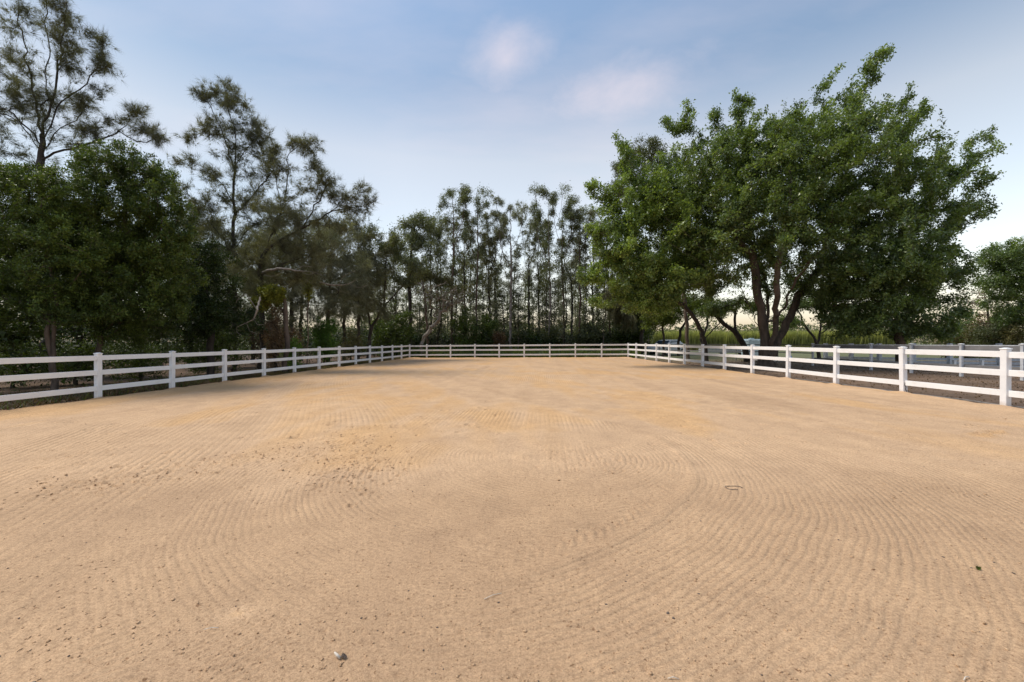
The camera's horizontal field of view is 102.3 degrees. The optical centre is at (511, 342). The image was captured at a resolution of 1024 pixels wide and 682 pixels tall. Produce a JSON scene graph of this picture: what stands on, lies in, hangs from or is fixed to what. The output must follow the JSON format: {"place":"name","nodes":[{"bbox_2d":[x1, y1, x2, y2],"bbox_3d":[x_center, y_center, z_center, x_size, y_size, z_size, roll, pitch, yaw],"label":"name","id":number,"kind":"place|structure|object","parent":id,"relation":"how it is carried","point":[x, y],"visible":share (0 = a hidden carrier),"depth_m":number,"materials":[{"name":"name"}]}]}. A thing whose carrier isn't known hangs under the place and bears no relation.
{"place":"outdoors","nodes":[
{"label":"outdoors","id":0,"kind":"place"},
{"bbox_2d":[0,343,1023,409],"bbox_3d":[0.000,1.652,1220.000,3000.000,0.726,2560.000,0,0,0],"label":"ground","id":1,"kind":"structure","parent":0,"point":[939,377],"depth_m":18.38,"materials":[{"name":"soil"}]},
{"bbox_2d":[0,342,58,388],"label":"shrub","id":2,"kind":"object","parent":1,"relation":"on","point":[36,353],"visible":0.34,"depth_m":15.48,"materials":[{"name":"green plant"}]},
{"bbox_2d":[0,157,133,389],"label":"dense tree","id":3,"kind":"object","parent":1,"relation":"on","point":[40,239],"visible":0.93,"depth_m":13.07,"materials":[{"name":"green plant"}]},
{"bbox_2d":[34,339,113,384],"bbox_3d":[-17.431,0.752,16.516,2.531,1.932,2.266,0,0,0],"label":"shrub","id":4,"kind":"object","parent":1,"relation":"on","point":[63,365],"visible":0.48,"depth_m":16.36,"materials":[{"name":"green plant"}]},
{"bbox_2d":[0,0,170,372],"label":"casuarina tree","id":5,"kind":"object","parent":1,"relation":"on","point":[37,96],"visible":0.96,"depth_m":18.96,"materials":[{"name":"green plant"}]},
{"bbox_2d":[2,211,168,376],"bbox_3d":[-20.967,-2.456,20.115,9.638,8.377,4.612,0,0,0],"label":"dense tree","id":6,"kind":"object","parent":1,"relation":"on","point":[80,338],"visible":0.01,"depth_m":19.92,"materials":[{"name":"green plant"}]},
{"bbox_2d":[42,135,212,384],"bbox_3d":[-14.640,-2.755,15.420,6.178,8.961,4.468,0,0,30],"label":"dense tree","id":7,"kind":"object","parent":1,"relation":"on","point":[152,267],"visible":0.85,"depth_m":14.63,"materials":[{"name":"green plant"}]},
{"bbox_2d":[101,340,189,381],"bbox_3d":[-15.624,0.847,17.495,2.849,2.316,2.554,0,0,-21],"label":"shrub","id":8,"kind":"object","parent":1,"relation":"on","point":[142,362],"visible":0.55,"depth_m":17.18,"materials":[{"name":"green plant"}]},
{"bbox_2d":[0,293,374,390],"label":"undergrowth","id":9,"kind":"object","parent":1,"relation":"on","point":[59,344],"visible":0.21,"depth_m":20.28,"materials":[{"name":"green plant"}]},
{"bbox_2d":[0,359,395,409],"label":"fallen leaves","id":10,"kind":"object","parent":1,"relation":"on","point":[63,401],"visible":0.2,"depth_m":13.45,"materials":[{"name":"brown plant"}]},
{"bbox_2d":[0,356,405,409],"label":"green verge grass","id":11,"kind":"structure","parent":1,"relation":"on","point":[197,381],"depth_m":14.70,"materials":[{"name":"green plant"}]},
{"bbox_2d":[0,357,407,409],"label":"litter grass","id":12,"kind":"structure","parent":1,"relation":"on","point":[144,388],"depth_m":14.28,"materials":[{"name":"brown plant"}]},
{"bbox_2d":[160,199,249,363],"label":"casuarina tree","id":13,"kind":"object","parent":1,"relation":"on","point":[222,262],"visible":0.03,"depth_m":27.16,"materials":[{"name":"green plant"}]},
{"bbox_2d":[162,328,252,375],"bbox_3d":[-15.237,0.414,20.961,3.718,3.462,3.519,0,0,0],"label":"shrub","id":14,"kind":"object","parent":1,"relation":"on","point":[218,348],"visible":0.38,"depth_m":20.56,"materials":[{"name":"green plant"}]},
{"bbox_2d":[155,235,267,374],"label":"dense tree","id":15,"kind":"object","parent":1,"relation":"on","point":[209,312],"visible":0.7,"depth_m":19.29,"materials":[{"name":"green plant"}]},
{"bbox_2d":[164,73,289,371],"bbox_3d":[-16.544,-6.966,23.974,7.754,17.483,3.975,0,0,0],"label":"casuarina tree","id":16,"kind":"object","parent":1,"relation":"on","point":[232,100],"visible":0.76,"depth_m":23.81,"materials":[{"name":"green plant"}]},
{"bbox_2d":[217,242,282,363],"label":"casuarina tree","id":17,"kind":"object","parent":1,"relation":"on","point":[248,305],"visible":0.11,"depth_m":31.86,"materials":[{"name":"green plant"}]},
{"bbox_2d":[248,282,289,373],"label":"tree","id":18,"kind":"object","parent":1,"relation":"on","point":[273,294],"visible":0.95,"depth_m":21.34,"materials":[{"name":"green plant"}]},
{"bbox_2d":[260,303,289,372],"bbox_3d":[-12.518,-0.323,21.727,1.358,4.010,1.572,0,0,0],"label":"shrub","id":19,"kind":"object","parent":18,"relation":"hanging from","point":[273,338],"visible":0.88,"depth_m":21.63,"materials":[{"name":"plant"}]},
{"bbox_2d":[244,322,310,363],"bbox_3d":[-14.795,0.091,26.108,3.710,3.583,3.746,0,0,-24],"label":"shrub","id":20,"kind":"object","parent":1,"relation":"on","point":[257,343],"visible":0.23,"depth_m":25.75,"materials":[{"name":"green plant"}]},
{"bbox_2d":[276,337,304,369],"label":"shrub","id":21,"kind":"object","parent":1,"relation":"on","point":[294,342],"visible":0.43,"depth_m":22.92,"materials":[{"name":"green plant"}]},
{"bbox_2d":[241,214,351,338],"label":"casuarina tree","id":22,"kind":"object","parent":1,"relation":"on","point":[296,300],"visible":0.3,"depth_m":28.72,"materials":[{"name":"green needles"},{"name":"pale grey bark"}]},
{"bbox_2d":[218,128,379,373],"bbox_3d":[-11.518,-4.880,22.001,9.170,13.174,3.891,0,0,0],"label":"casuarina tree","id":23,"kind":"object","parent":1,"relation":"on","point":[294,239],"visible":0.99,"depth_m":21.83,"materials":[{"name":"green plant"}]},
{"bbox_2d":[240,198,358,360],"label":"casuarina tree","id":24,"kind":"object","parent":1,"relation":"on","point":[257,231],"visible":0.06,"depth_m":35.64,"materials":[{"name":"green plant"}]},
{"bbox_2d":[300,269,314,368],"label":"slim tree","id":25,"kind":"object","parent":1,"relation":"on","point":[309,294],"visible":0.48,"depth_m":23.95,"materials":[{"name":"plant"}]},
{"bbox_2d":[309,315,342,362],"bbox_3d":[-13.140,-0.076,28.998,2.120,3.733,2.186,0,0,0],"label":"shrub","id":26,"kind":"object","parent":1,"relation":"on","point":[323,337],"visible":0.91,"depth_m":28.73,"materials":[{"name":"green plant"}]},
{"bbox_2d":[287,214,381,361],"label":"casuarina tree","id":27,"kind":"object","parent":1,"relation":"on","point":[338,294],"visible":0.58,"depth_m":30.51,"materials":[{"name":"green plant"}]},
{"bbox_2d":[309,270,393,359],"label":"casuarina tree","id":28,"kind":"object","parent":1,"relation":"on","point":[343,323],"visible":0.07,"depth_m":37.90,"materials":[{"name":"green plant"}]},
{"bbox_2d":[336,326,373,361],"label":"shrub","id":29,"kind":"object","parent":1,"relation":"on","point":[352,338],"visible":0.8,"depth_m":31.81,"materials":[{"name":"green plant"}]},
{"bbox_2d":[334,208,399,358],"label":"casuarina tree","id":30,"kind":"object","parent":1,"relation":"on","point":[381,308],"visible":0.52,"depth_m":33.80,"materials":[{"name":"green plant"}]},
{"bbox_2d":[365,317,401,356],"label":"shrub","id":31,"kind":"object","parent":1,"relation":"on","point":[374,336],"visible":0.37,"depth_m":42.53,"materials":[{"name":"green plant"}]},
{"bbox_2d":[340,220,430,358],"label":"gum tree","id":32,"kind":"object","parent":1,"relation":"on","point":[394,239],"visible":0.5,"depth_m":35.81,"materials":[{"name":"green plant"}]},
{"bbox_2d":[376,301,416,354],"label":"shrub","id":33,"kind":"object","parent":1,"relation":"on","point":[393,332],"visible":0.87,"depth_m":41.53,"materials":[{"name":"green plant"}]},
{"bbox_2d":[400,217,422,349],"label":"sapling","id":34,"kind":"object","parent":1,"relation":"on","point":[413,311],"visible":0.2,"depth_m":46.79,"materials":[{"name":"green plant"}]},
{"bbox_2d":[389,209,441,351],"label":"gum tree","id":35,"kind":"object","parent":1,"relation":"on","point":[414,223],"visible":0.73,"depth_m":43.74,"materials":[{"name":"green plant"}]},
{"bbox_2d":[412,284,428,349],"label":"sapling","id":36,"kind":"object","parent":1,"relation":"on","point":[419,317],"visible":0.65,"depth_m":47.74,"materials":[{"name":"green plant"}]},
{"bbox_2d":[415,209,445,344],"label":"slim tree","id":37,"kind":"object","parent":1,"relation":"on","point":[437,235],"visible":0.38,"depth_m":47.85,"materials":[{"name":"green plant"}]},
{"bbox_2d":[425,237,447,348],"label":"sapling","id":38,"kind":"object","parent":1,"relation":"on","point":[438,259],"visible":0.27,"depth_m":48.61,"materials":[{"name":"green plant"}]},
{"bbox_2d":[401,266,473,349],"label":"gum tree","id":39,"kind":"object","parent":1,"relation":"on","point":[434,276],"visible":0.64,"depth_m":42.86,"materials":[{"name":"green plant"}]},
{"bbox_2d":[426,271,453,351],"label":"sapling","id":40,"kind":"object","parent":1,"relation":"on","point":[437,340],"visible":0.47,"depth_m":46.34,"materials":[{"name":"green plant"}]},
{"bbox_2d":[411,281,471,353],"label":"tree","id":41,"kind":"object","parent":1,"relation":"on","point":[458,300],"visible":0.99,"depth_m":41.44,"materials":[{"name":"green plant"}]},
{"bbox_2d":[434,183,473,347],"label":"slim tree","id":42,"kind":"object","parent":1,"relation":"on","point":[463,200],"visible":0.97,"depth_m":45.90,"materials":[{"name":"green plant"}]},
{"bbox_2d":[442,229,465,341],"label":"sapling","id":43,"kind":"object","parent":1,"relation":"on","point":[461,253],"visible":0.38,"depth_m":48.72,"materials":[{"name":"green plant"}]},
{"bbox_2d":[447,306,481,351],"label":"shrub","id":44,"kind":"object","parent":1,"relation":"on","point":[463,329],"visible":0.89,"depth_m":44.47,"materials":[{"name":"green plant"}]},
{"bbox_2d":[450,214,480,334],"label":"slim tree","id":45,"kind":"object","parent":1,"relation":"on","point":[472,242],"visible":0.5,"depth_m":51.92,"materials":[{"name":"green plant"}]},
{"bbox_2d":[296,329,651,356],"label":"back undergrowth","id":46,"kind":"object","parent":1,"relation":"on","point":[537,340],"visible":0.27,"depth_m":47.17,"materials":[{"name":"green plant"}]},
{"bbox_2d":[461,248,486,342],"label":"sapling","id":47,"kind":"object","parent":1,"relation":"on","point":[479,307],"visible":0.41,"depth_m":52.33,"materials":[{"name":"green plant"}]},
{"bbox_2d":[457,182,494,348],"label":"slim tree","id":48,"kind":"object","parent":1,"relation":"on","point":[480,207],"visible":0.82,"depth_m":46.96,"materials":[{"name":"green plant"}]},
{"bbox_2d":[473,246,489,334],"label":"sapling","id":49,"kind":"object","parent":1,"relation":"on","point":[483,293],"visible":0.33,"depth_m":55.96,"materials":[{"name":"green plant"}]},
{"bbox_2d":[472,228,504,339],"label":"slim tree","id":50,"kind":"object","parent":1,"relation":"on","point":[486,239],"visible":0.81,"depth_m":48.36,"materials":[{"name":"green plant"}]},
{"bbox_2d":[472,311,505,351],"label":"shrub","id":51,"kind":"object","parent":1,"relation":"on","point":[486,328],"visible":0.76,"depth_m":45.65,"materials":[{"name":"green plant"}]},
{"bbox_2d":[479,238,503,333],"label":"sapling","id":52,"kind":"object","parent":1,"relation":"on","point":[490,295],"visible":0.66,"depth_m":48.74,"materials":[{"name":"green plant"}]},
{"bbox_2d":[481,210,513,317],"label":"slim tree","id":53,"kind":"object","parent":1,"relation":"on","point":[486,218],"visible":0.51,"depth_m":52.92,"materials":[{"name":"green plant"}]},
{"bbox_2d":[491,330,508,348],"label":"shrub","id":54,"kind":"object","parent":1,"relation":"on","point":[500,338],"visible":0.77,"depth_m":43.80,"materials":[{"name":"brown plant"}]},
{"bbox_2d":[488,286,514,347],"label":"sapling","id":55,"kind":"object","parent":1,"relation":"on","point":[503,300],"visible":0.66,"depth_m":49.07,"materials":[{"name":"green plant"}]},
{"bbox_2d":[488,194,531,348],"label":"slim tree","id":56,"kind":"object","parent":1,"relation":"on","point":[497,215],"visible":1,"depth_m":45.44,"materials":[{"name":"green leaves"},{"name":"brown bark"}]},
{"bbox_2d":[0,357,1023,681],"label":"sand arena","id":57,"kind":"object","parent":1,"relation":"on","point":[658,421],"visible":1,"depth_m":3.41},
{"bbox_2d":[0,344,410,401],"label":"rail fence","id":58,"kind":"object","parent":57,"relation":"on","point":[98,387],"visible":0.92,"depth_m":13.86,"materials":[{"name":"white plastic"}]},
{"bbox_2d":[15,426,419,500],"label":"hoof clods","id":59,"kind":"object","parent":57,"relation":"on","point":[43,486],"visible":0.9,"depth_m":5.06,"materials":[{"name":"brown sand"}]},
{"bbox_2d":[0,395,1023,681],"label":"sand clods","id":60,"kind":"object","parent":57,"relation":"on","point":[528,591],"visible":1,"depth_m":2.26,"materials":[{"name":"beige sand"}]},
{"bbox_2d":[627,343,1023,405],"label":"rail fence","id":61,"kind":"object","parent":57,"relation":"on","point":[1005,372],"visible":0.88,"depth_m":12.33,"materials":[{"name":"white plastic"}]},
{"bbox_2d":[499,241,527,339],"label":"sapling","id":62,"kind":"object","parent":1,"relation":"on","point":[516,274],"visible":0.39,"depth_m":54.04,"materials":[{"name":"green plant"}]},
{"bbox_2d":[503,285,532,348],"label":"sapling","id":63,"kind":"object","parent":1,"relation":"on","point":[518,320],"visible":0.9,"depth_m":46.45,"materials":[{"name":"green plant"}]},
{"bbox_2d":[410,343,627,357],"bbox_3d":[0.330,0.829,39.407,20.890,1.537,0.170,0,0,7],"label":"rail fence","id":64,"kind":"object","parent":1,"relation":"on","point":[499,350],"visible":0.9,"depth_m":39.47,"materials":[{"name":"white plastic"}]},
{"bbox_2d":[516,213,542,332],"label":"slim tree","id":65,"kind":"object","parent":1,"relation":"on","point":[533,243],"visible":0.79,"depth_m":51.90,"materials":[{"name":"green plant"}]},
{"bbox_2d":[526,282,545,348],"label":"sapling","id":66,"kind":"object","parent":1,"relation":"on","point":[535,293],"visible":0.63,"depth_m":52.32,"materials":[{"name":"green plant"}]},
{"bbox_2d":[525,219,553,326],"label":"slim tree","id":67,"kind":"object","parent":1,"relation":"on","point":[540,265],"visible":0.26,"depth_m":53.87,"materials":[{"name":"green plant"}]},
{"bbox_2d":[534,225,553,346],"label":"sapling","id":68,"kind":"object","parent":1,"relation":"on","point":[546,290],"visible":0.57,"depth_m":50.18,"materials":[{"name":"green plant"}]},
{"bbox_2d":[527,180,572,346],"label":"slim tree","id":69,"kind":"object","parent":1,"relation":"on","point":[537,210],"visible":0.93,"depth_m":47.72,"materials":[{"name":"green plant"}]},
{"bbox_2d":[537,321,562,348],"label":"shrub","id":70,"kind":"object","parent":1,"relation":"on","point":[545,336],"visible":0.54,"depth_m":48.07,"materials":[{"name":"green plant"}]},
{"bbox_2d":[544,277,562,327],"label":"sapling","id":71,"kind":"object","parent":1,"relation":"on","point":[553,294],"visible":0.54,"depth_m":50.20,"materials":[{"name":"green plant"}]},
{"bbox_2d":[553,253,575,348],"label":"sapling","id":72,"kind":"object","parent":1,"relation":"on","point":[567,300],"visible":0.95,"depth_m":46.09,"materials":[{"name":"green plant"}]},
{"bbox_2d":[547,191,583,348],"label":"slim tree","id":73,"kind":"object","parent":1,"relation":"on","point":[570,201],"visible":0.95,"depth_m":46.32,"materials":[{"name":"green plant"}]},
{"bbox_2d":[554,236,581,343],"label":"slim tree","id":74,"kind":"object","parent":1,"relation":"on","point":[571,263],"visible":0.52,"depth_m":51.93,"materials":[{"name":"green plant"}]},
{"bbox_2d":[567,243,584,335],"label":"sapling","id":75,"kind":"object","parent":1,"relation":"on","point":[575,308],"visible":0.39,"depth_m":56.71,"materials":[{"name":"green plant"}]},
{"bbox_2d":[561,204,596,346],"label":"slim tree","id":76,"kind":"object","parent":1,"relation":"on","point":[579,234],"visible":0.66,"depth_m":46.91,"materials":[{"name":"green plant"}]},
{"bbox_2d":[566,319,602,350],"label":"shrub","id":77,"kind":"object","parent":1,"relation":"on","point":[582,337],"visible":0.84,"depth_m":46.41,"materials":[{"name":"green plant"}]},
{"bbox_2d":[574,218,596,342],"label":"sapling","id":78,"kind":"object","parent":1,"relation":"on","point":[583,306],"visible":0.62,"depth_m":47.36,"materials":[{"name":"green plant"}]},
{"bbox_2d":[579,204,604,346],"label":"slim tree","id":79,"kind":"object","parent":1,"relation":"on","point":[585,210],"visible":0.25,"depth_m":49.91,"materials":[{"name":"green plant"}]},
{"bbox_2d":[590,257,616,350],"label":"sapling","id":80,"kind":"object","parent":1,"relation":"on","point":[601,324],"visible":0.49,"depth_m":46.43,"materials":[{"name":"green plant"}]},
{"bbox_2d":[604,320,630,348],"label":"shrub","id":81,"kind":"object","parent":1,"relation":"on","point":[619,336],"visible":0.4,"depth_m":47.29,"materials":[{"name":"green plant"}]},
{"bbox_2d":[595,257,654,354],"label":"curtain tree","id":82,"kind":"object","parent":1,"relation":"on","point":[616,315],"visible":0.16,"depth_m":43.61,"materials":[{"name":"green plant"}]},
{"bbox_2d":[240,318,1023,344],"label":"distant tree line","id":83,"kind":"object","parent":1,"relation":"on","point":[923,340],"visible":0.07,"depth_m":211.46,"materials":[{"name":"green plant"}]},
{"bbox_2d":[624,311,652,351],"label":"shrub","id":84,"kind":"object","parent":1,"relation":"on","point":[645,334],"visible":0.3,"depth_m":46.44,"materials":[{"name":"green plant"}]},
{"bbox_2d":[602,133,689,358],"bbox_3d":[11.623,-8.399,36.018,7.834,19.694,4.782,0,0,0],"label":"tree","id":85,"kind":"object","parent":1,"relation":"on","point":[648,154],"visible":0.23,"depth_m":35.48,"materials":[{"name":"green plant"}]},
{"bbox_2d":[572,129,725,360],"bbox_3d":[8.475,-5.557,24.698,9.834,14.192,7.193,0,0,0],"label":"leafy tree","id":86,"kind":"object","parent":1,"relation":"on","point":[621,258],"visible":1,"depth_m":23.70,"materials":[{"name":"green plant"}]},
{"bbox_2d":[647,340,682,354],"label":"parked car","id":87,"kind":"object","parent":1,"relation":"on","point":[660,342],"visible":0.56,"depth_m":43.22,"materials":[{"name":"paint"}]},
{"bbox_2d":[638,292,693,356],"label":"crooked tree","id":88,"kind":"object","parent":1,"relation":"on","point":[665,320],"visible":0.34,"depth_m":37.91,"materials":[{"name":"green plant"}]},
{"bbox_2d":[659,291,714,355],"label":"crooked tree","id":89,"kind":"object","parent":1,"relation":"on","point":[679,321],"visible":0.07,"depth_m":41.84,"materials":[{"name":"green plant"}]},
{"bbox_2d":[687,297,728,343],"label":"crooked tree","id":90,"kind":"object","parent":1,"relation":"on","point":[695,303],"visible":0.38,"depth_m":39.71,"materials":[{"name":"green plant"}]},
{"bbox_2d":[687,294,769,361],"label":"crooked tree","id":91,"kind":"object","parent":1,"relation":"on","point":[721,308],"visible":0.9,"depth_m":29.82,"materials":[{"name":"green plant"}]},
{"bbox_2d":[659,344,811,362],"bbox_3d":[16.207,0.750,30.973,1.233,1.260,12.103,0,0,-28],"label":"wire fence","id":92,"kind":"object","parent":1,"relation":"on","point":[735,351],"visible":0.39,"depth_m":31.13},
{"bbox_2d":[769,297,834,357],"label":"crooked tree","id":93,"kind":"object","parent":1,"relation":"on","point":[795,322],"visible":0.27,"depth_m":33.87,"materials":[{"name":"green plant"}]},
{"bbox_2d":[635,43,1011,366],"bbox_3d":[19.090,-8.486,24.880,23.900,19.950,14.270,0,0,0],"label":"fig tree","id":94,"kind":"object","parent":1,"relation":"on","point":[801,195],"visible":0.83,"depth_m":22.51,"materials":[{"name":"green plant"}]},
{"bbox_2d":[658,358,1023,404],"bbox_3d":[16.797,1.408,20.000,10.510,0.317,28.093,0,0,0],"label":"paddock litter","id":95,"kind":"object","parent":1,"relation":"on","point":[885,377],"visible":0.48,"depth_m":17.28,"materials":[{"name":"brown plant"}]},
{"bbox_2d":[800,231,987,361],"bbox_3d":[20.804,-2.265,22.613,8.350,7.423,7.259,0,0,0],"label":"round tree","id":96,"kind":"object","parent":1,"relation":"on","point":[852,320],"visible":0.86,"depth_m":21.63,"materials":[{"name":"green plant"}]},
{"bbox_2d":[811,343,1023,380],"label":"paddock fence","id":97,"kind":"object","parent":1,"relation":"on","point":[1016,348],"visible":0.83,"depth_m":17.98,"materials":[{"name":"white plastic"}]},
{"bbox_2d":[823,343,1019,364],"bbox_3d":[26.372,0.720,26.085,10.641,1.340,0.994,0,0,30],"label":"paddock fence","id":98,"kind":"object","parent":1,"relation":"on","point":[879,357],"visible":0.43,"depth_m":25.80,"materials":[{"name":"grey wood"}]},
{"bbox_2d":[946,325,988,357],"bbox_3d":[37.654,0.228,33.913,2.866,3.405,2.998,0,0,-26],"label":"shrub","id":99,"kind":"object","parent":1,"relation":"on","point":[963,338],"visible":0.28,"depth_m":33.97,"materials":[{"name":"green plant"}]},
{"bbox_2d":[956,287,1015,357],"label":"airy tree","id":100,"kind":"object","parent":1,"relation":"on","point":[986,312],"visible":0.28,"depth_m":35.99,"materials":[{"name":"green plant"}]},
{"bbox_2d":[966,320,1009,358],"bbox_3d":[36.863,-0.052,32.032,3.069,3.653,2.360,0,0,0],"label":"shrub","id":101,"kind":"object","parent":1,"relation":"on","point":[981,336],"visible":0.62,"depth_m":31.69,"materials":[{"name":"green plant"}]},
{"bbox_2d":[966,236,1023,327],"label":"broadleaf tree","id":102,"kind":"object","parent":1,"relation":"on","point":[1000,264],"visible":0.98,"depth_m":31.12,"materials":[{"name":"green plant"}]},
{"bbox_2d":[989,320,1023,358],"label":"shrub","id":103,"kind":"object","parent":1,"relation":"on","point":[1013,337],"visible":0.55,"depth_m":30.86,"materials":[{"name":"green plant"}]},
{"bbox_2d":[0,0,1023,342],"label":"sky","id":104,"kind":"structure","parent":0,"point":[415,99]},
{"bbox_2d":[393,343,641,357],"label":"thicket grass","id":105,"kind":"structure","parent":0,"point":[538,352],"depth_m":40.55,"materials":[{"name":"green plant"}]},
{"bbox_2d":[565,328,909,347],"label":"hedge","id":106,"kind":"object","parent":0,"point":[724,337],"depth_m":77.91,"materials":[{"name":"green plant"}]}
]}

